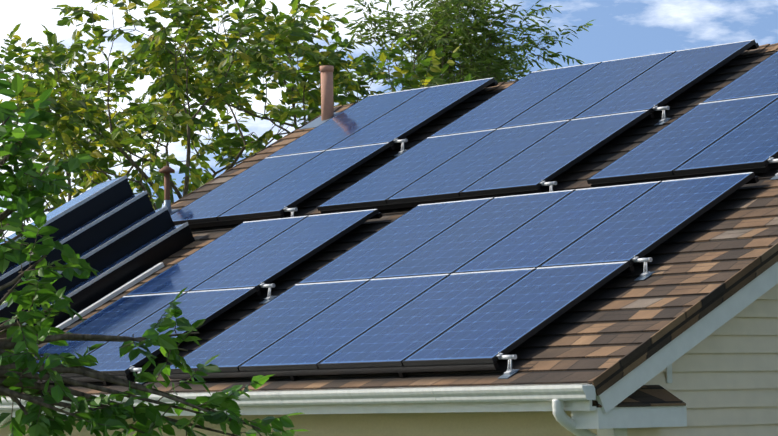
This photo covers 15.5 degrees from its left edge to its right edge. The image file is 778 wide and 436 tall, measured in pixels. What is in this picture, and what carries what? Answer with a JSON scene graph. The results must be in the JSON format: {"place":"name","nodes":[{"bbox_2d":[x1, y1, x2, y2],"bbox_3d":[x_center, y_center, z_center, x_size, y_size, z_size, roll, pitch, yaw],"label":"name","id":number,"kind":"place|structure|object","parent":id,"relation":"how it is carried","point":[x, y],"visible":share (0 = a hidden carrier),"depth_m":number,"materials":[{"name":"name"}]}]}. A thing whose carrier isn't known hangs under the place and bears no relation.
{"place":"outdoors","nodes":[
{"label":"outdoors","id":0,"kind":"place"},
{"bbox_2d":[0,64,307,435],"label":"tree","id":1,"kind":"object","parent":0,"point":[44,289],"depth_m":16.99,"materials":[{"name":"green plant"}]},
{"bbox_2d":[0,23,338,211],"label":"tree","id":2,"kind":"object","parent":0,"point":[275,113],"depth_m":59.33,"materials":[{"name":"green plant"}]},
{"bbox_2d":[0,0,470,220],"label":"tree","id":3,"kind":"object","parent":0,"point":[69,129],"depth_m":53.39,"materials":[{"name":"green plant"}]},
{"bbox_2d":[0,0,777,238],"label":"sky","id":4,"kind":"structure","parent":0,"point":[621,29],"materials":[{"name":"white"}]},
{"bbox_2d":[338,0,595,91],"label":"tree","id":5,"kind":"object","parent":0,"point":[459,33],"depth_m":78.65,"materials":[{"name":"green plant"}]},
{"bbox_2d":[571,406,686,428],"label":"eave return fascia","id":6,"kind":"structure","parent":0,"point":[645,417],"depth_m":19.69,"materials":[{"name":"white paint"}]},
{"label":"ground","id":7,"kind":"structure","parent":0,"visible":0},
{"bbox_2d":[0,411,596,435],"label":"stucco house walls","id":8,"kind":"structure","parent":7,"relation":"on","point":[535,423],"depth_m":21.62,"materials":[{"name":"beige paint"}]},
{"bbox_2d":[0,383,596,417],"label":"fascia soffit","id":9,"kind":"structure","parent":8,"relation":"attached to","point":[523,406],"depth_m":20.94,"materials":[{"name":"white paint"}]},
{"bbox_2d":[0,384,595,409],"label":"gutter","id":10,"kind":"object","parent":9,"relation":"attached to","point":[485,394],"visible":0.71,"depth_m":20.79,"materials":[{"name":"white metal"}]},
{"bbox_3d":[0.405,0.039,25.289,6.620,0.150,10.010,-33,17,-37],"label":"roof deck","id":11,"kind":"object","parent":8,"relation":"on","visible":0},
{"bbox_2d":[299,65,341,129],"bbox_3d":[-0.669,-1.281,30.732,0.438,0.699,0.435,2,-5,-40],"label":"vent pipe","id":12,"kind":"object","parent":11,"relation":"on","point":[327,104],"visible":0.81,"depth_m":30.69,"materials":[{"name":"brown metal"}]},
{"bbox_2d":[0,48,777,396],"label":"shingles","id":13,"kind":"object","parent":11,"relation":"on","point":[602,328],"visible":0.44,"depth_m":21.55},
{"bbox_2d":[22,263,163,351],"bbox_3d":[-2.951,0.953,26.572,2.350,0.040,0.060,-33,17,-37],"label":"white conduit","id":14,"kind":"object","parent":13,"relation":"on","point":[111,295],"visible":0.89,"depth_m":26.85,"materials":[{"name":"paint"}]},
{"bbox_2d":[0,175,194,349],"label":"solar panels","id":15,"kind":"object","parent":13,"relation":"on","point":[116,233],"depth_m":27.52,"materials":[{"name":"black metal"}]},
{"bbox_2d":[159,166,179,214],"bbox_3d":[-2.277,-0.220,29.337,0.195,0.633,0.192,2,-5,-40],"label":"vent pipe","id":16,"kind":"object","parent":13,"relation":"on","point":[166,170],"visible":0.75,"depth_m":29.32,"materials":[{"name":"brown metal"}]},
{"bbox_2d":[171,115,319,204],"bbox_3d":[-2.866,0.318,29.139,6.650,0.114,0.014,-33,17,-37],"label":"roof edge","id":17,"kind":"object","parent":13,"relation":"attached to","point":[244,160],"depth_m":30.31,"materials":[{"name":"brown"}]},
{"bbox_2d":[591,242,777,395],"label":"roof edge","id":18,"kind":"object","parent":13,"relation":"attached to","point":[621,368],"visible":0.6,"depth_m":20.00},
{"bbox_2d":[19,43,777,385],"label":"panel mounting rails","id":19,"kind":"object","parent":11,"relation":"attached to","point":[401,371],"visible":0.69,"depth_m":23.02,"materials":[{"name":"metal"}]},
{"bbox_2d":[34,292,186,363],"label":"panel","id":20,"kind":"object","parent":19,"relation":"on","point":[121,315],"visible":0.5,"depth_m":25.49,"materials":[{"name":"blue glass"}]},
{"bbox_2d":[60,287,256,376],"bbox_3d":[-1.982,0.979,24.611,1.548,0.040,0.984,-33,17,-37],"label":"panel","id":21,"kind":"object","parent":19,"relation":"on","point":[206,305],"visible":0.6,"depth_m":24.63,"materials":[{"name":"blue glass"}]},
{"bbox_2d":[125,216,306,295],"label":"panel","id":22,"kind":"object","parent":19,"relation":"on","point":[214,257],"visible":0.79,"depth_m":26.29,"materials":[{"name":"blue glass"}]},
{"bbox_2d":[170,150,325,224],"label":"panel","id":23,"kind":"object","parent":19,"relation":"on","point":[213,205],"visible":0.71,"depth_m":28.58,"materials":[{"name":"blue glass"}]},
{"bbox_2d":[170,279,369,373],"bbox_3d":[-0.987,0.885,23.426,1.548,0.040,0.984,-33,17,-37],"label":"panel","id":24,"kind":"object","parent":19,"relation":"on","point":[235,346],"visible":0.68,"depth_m":23.41,"materials":[{"name":"blue glass"}]},
{"bbox_2d":[189,209,378,291],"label":"panel","id":25,"kind":"object","parent":19,"relation":"on","point":[284,252],"visible":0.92,"depth_m":25.49,"materials":[{"name":"blue glass"}]},
{"bbox_2d":[217,142,390,220],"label":"panel","id":26,"kind":"object","parent":19,"relation":"on","point":[308,179],"visible":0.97,"depth_m":27.77,"materials":[{"name":"blue glass"}]},
{"bbox_2d":[238,274,449,370],"bbox_3d":[-0.345,0.825,22.662,1.548,0.040,0.984,-33,17,-37],"label":"panel","id":27,"kind":"object","parent":19,"relation":"on","point":[313,342],"visible":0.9,"depth_m":22.61,"materials":[{"name":"blue glass"}]},
{"bbox_2d":[268,87,428,156],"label":"panel","id":28,"kind":"object","parent":19,"relation":"on","point":[346,123],"visible":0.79,"depth_m":29.53,"materials":[{"name":"blue glass"}]},
{"bbox_2d":[297,197,493,283],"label":"panel","id":29,"kind":"object","parent":19,"relation":"on","point":[392,243],"visible":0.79,"depth_m":24.34,"materials":[{"name":"blue glass"}]},
{"bbox_2d":[317,129,495,210],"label":"panel","id":30,"kind":"object","parent":19,"relation":"on","point":[381,185],"visible":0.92,"depth_m":26.61,"materials":[{"name":"blue glass"}]},
{"bbox_2d":[328,77,494,149],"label":"panel","id":31,"kind":"object","parent":19,"relation":"on","point":[414,113],"visible":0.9,"depth_m":28.73,"materials":[{"name":"blue glass"}]},
{"bbox_2d":[317,268,535,368],"bbox_3d":[0.297,0.765,21.897,1.548,0.040,0.984,-33,17,-37],"label":"panel","id":32,"kind":"object","parent":19,"relation":"on","point":[404,332],"visible":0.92,"depth_m":21.85,"materials":[{"name":"blue glass"}]},
{"bbox_2d":[372,189,574,278],"bbox_3d":[0.705,0.148,23.596,1.548,0.041,0.984,-33,17,-37],"label":"panel","id":33,"kind":"object","parent":19,"relation":"on","point":[471,236],"visible":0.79,"depth_m":23.57,"materials":[{"name":"blue glass"}]},
{"bbox_2d":[386,120,569,203],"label":"panel","id":34,"kind":"object","parent":19,"relation":"on","point":[455,176],"visible":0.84,"depth_m":25.85,"materials":[{"name":"blue glass"}]},
{"bbox_2d":[429,62,600,136],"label":"panel","id":35,"kind":"object","parent":19,"relation":"on","point":[513,101],"visible":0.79,"depth_m":27.58,"materials":[{"name":"blue glass"}]},
{"bbox_2d":[402,261,629,365],"bbox_3d":[0.940,0.705,21.133,1.548,0.040,0.984,-33,17,-37],"label":"panel","id":36,"kind":"object","parent":19,"relation":"on","point":[519,312],"visible":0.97,"depth_m":21.06,"materials":[{"name":"blue glass"}]},
{"bbox_2d":[460,110,649,196],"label":"panel","id":37,"kind":"object","parent":19,"relation":"on","point":[559,150],"visible":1,"depth_m":25.05,"materials":[{"name":"blue glass"}]},
{"bbox_2d":[453,181,660,272],"bbox_3d":[1.347,0.088,22.832,1.548,0.041,0.984,-33,17,-37],"label":"panel","id":38,"kind":"object","parent":19,"relation":"on","point":[537,241],"visible":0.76,"depth_m":22.81,"materials":[{"name":"blue glass"}]},
{"bbox_2d":[499,51,675,127],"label":"panel","id":39,"kind":"object","parent":19,"relation":"on","point":[571,100],"visible":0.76,"depth_m":26.81,"materials":[{"name":"blue glass"}]},
{"bbox_2d":[539,172,754,267],"bbox_3d":[1.989,0.028,22.068,1.548,0.041,0.984,-33,17,-37],"label":"panel","id":40,"kind":"object","parent":19,"relation":"on","point":[647,222],"visible":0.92,"depth_m":22.02,"materials":[{"name":"blue glass"}]},
{"bbox_2d":[573,39,755,118],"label":"panel","id":41,"kind":"object","parent":19,"relation":"on","point":[668,78],"visible":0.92,"depth_m":26.02,"materials":[{"name":"blue glass"}]},
{"bbox_2d":[587,94,777,183],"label":"panel","id":42,"kind":"object","parent":19,"relation":"on","point":[669,149],"visible":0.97,"depth_m":23.86,"materials":[{"name":"blue glass"}]},
{"bbox_2d":[673,99,777,174],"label":"panel","id":43,"kind":"object","parent":19,"relation":"on","point":[751,142],"visible":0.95,"depth_m":23.00,"materials":[{"name":"blue glass"}]},
{"bbox_2d":[701,51,777,102],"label":"panel","id":44,"kind":"object","parent":19,"relation":"on","point":[760,79],"visible":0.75,"depth_m":24.74,"materials":[{"name":"blue glass"}]},
{"bbox_2d":[334,43,777,112],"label":"ridge cap","id":45,"kind":"object","parent":11,"relation":"on","point":[765,48],"visible":0.15,"depth_m":28.81,"materials":[{"name":"brown"}]},
{"bbox_2d":[592,385,685,407],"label":"roof shingles","id":46,"kind":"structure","parent":11,"relation":"on","point":[649,395],"depth_m":19.92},
{"bbox_2d":[596,262,777,412],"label":"rake board","id":47,"kind":"object","parent":11,"relation":"attached to","point":[655,364],"visible":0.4,"depth_m":20.04,"materials":[{"name":"white paint"}]},
{"bbox_3d":[5.660,1.256,23.492,10.865,5.654,0.150,2,-5,-40],"label":"gable wall","id":48,"kind":"object","parent":7,"relation":"on","visible":0},
{"bbox_2d":[552,399,596,435],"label":"downspout","id":49,"kind":"object","parent":48,"relation":"attached to","point":[564,419],"visible":0.92,"depth_m":19.61,"materials":[{"name":"white metal"}]},
{"bbox_2d":[597,364,671,435],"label":"white trims","id":50,"kind":"object","parent":48,"relation":"attached to","point":[614,432],"visible":0.21,"depth_m":19.96,"materials":[{"name":"paint"}]},
{"bbox_2d":[627,283,777,435],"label":"siding laps","id":51,"kind":"object","parent":48,"relation":"attached to","point":[724,379],"visible":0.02,"depth_m":20.71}
]}

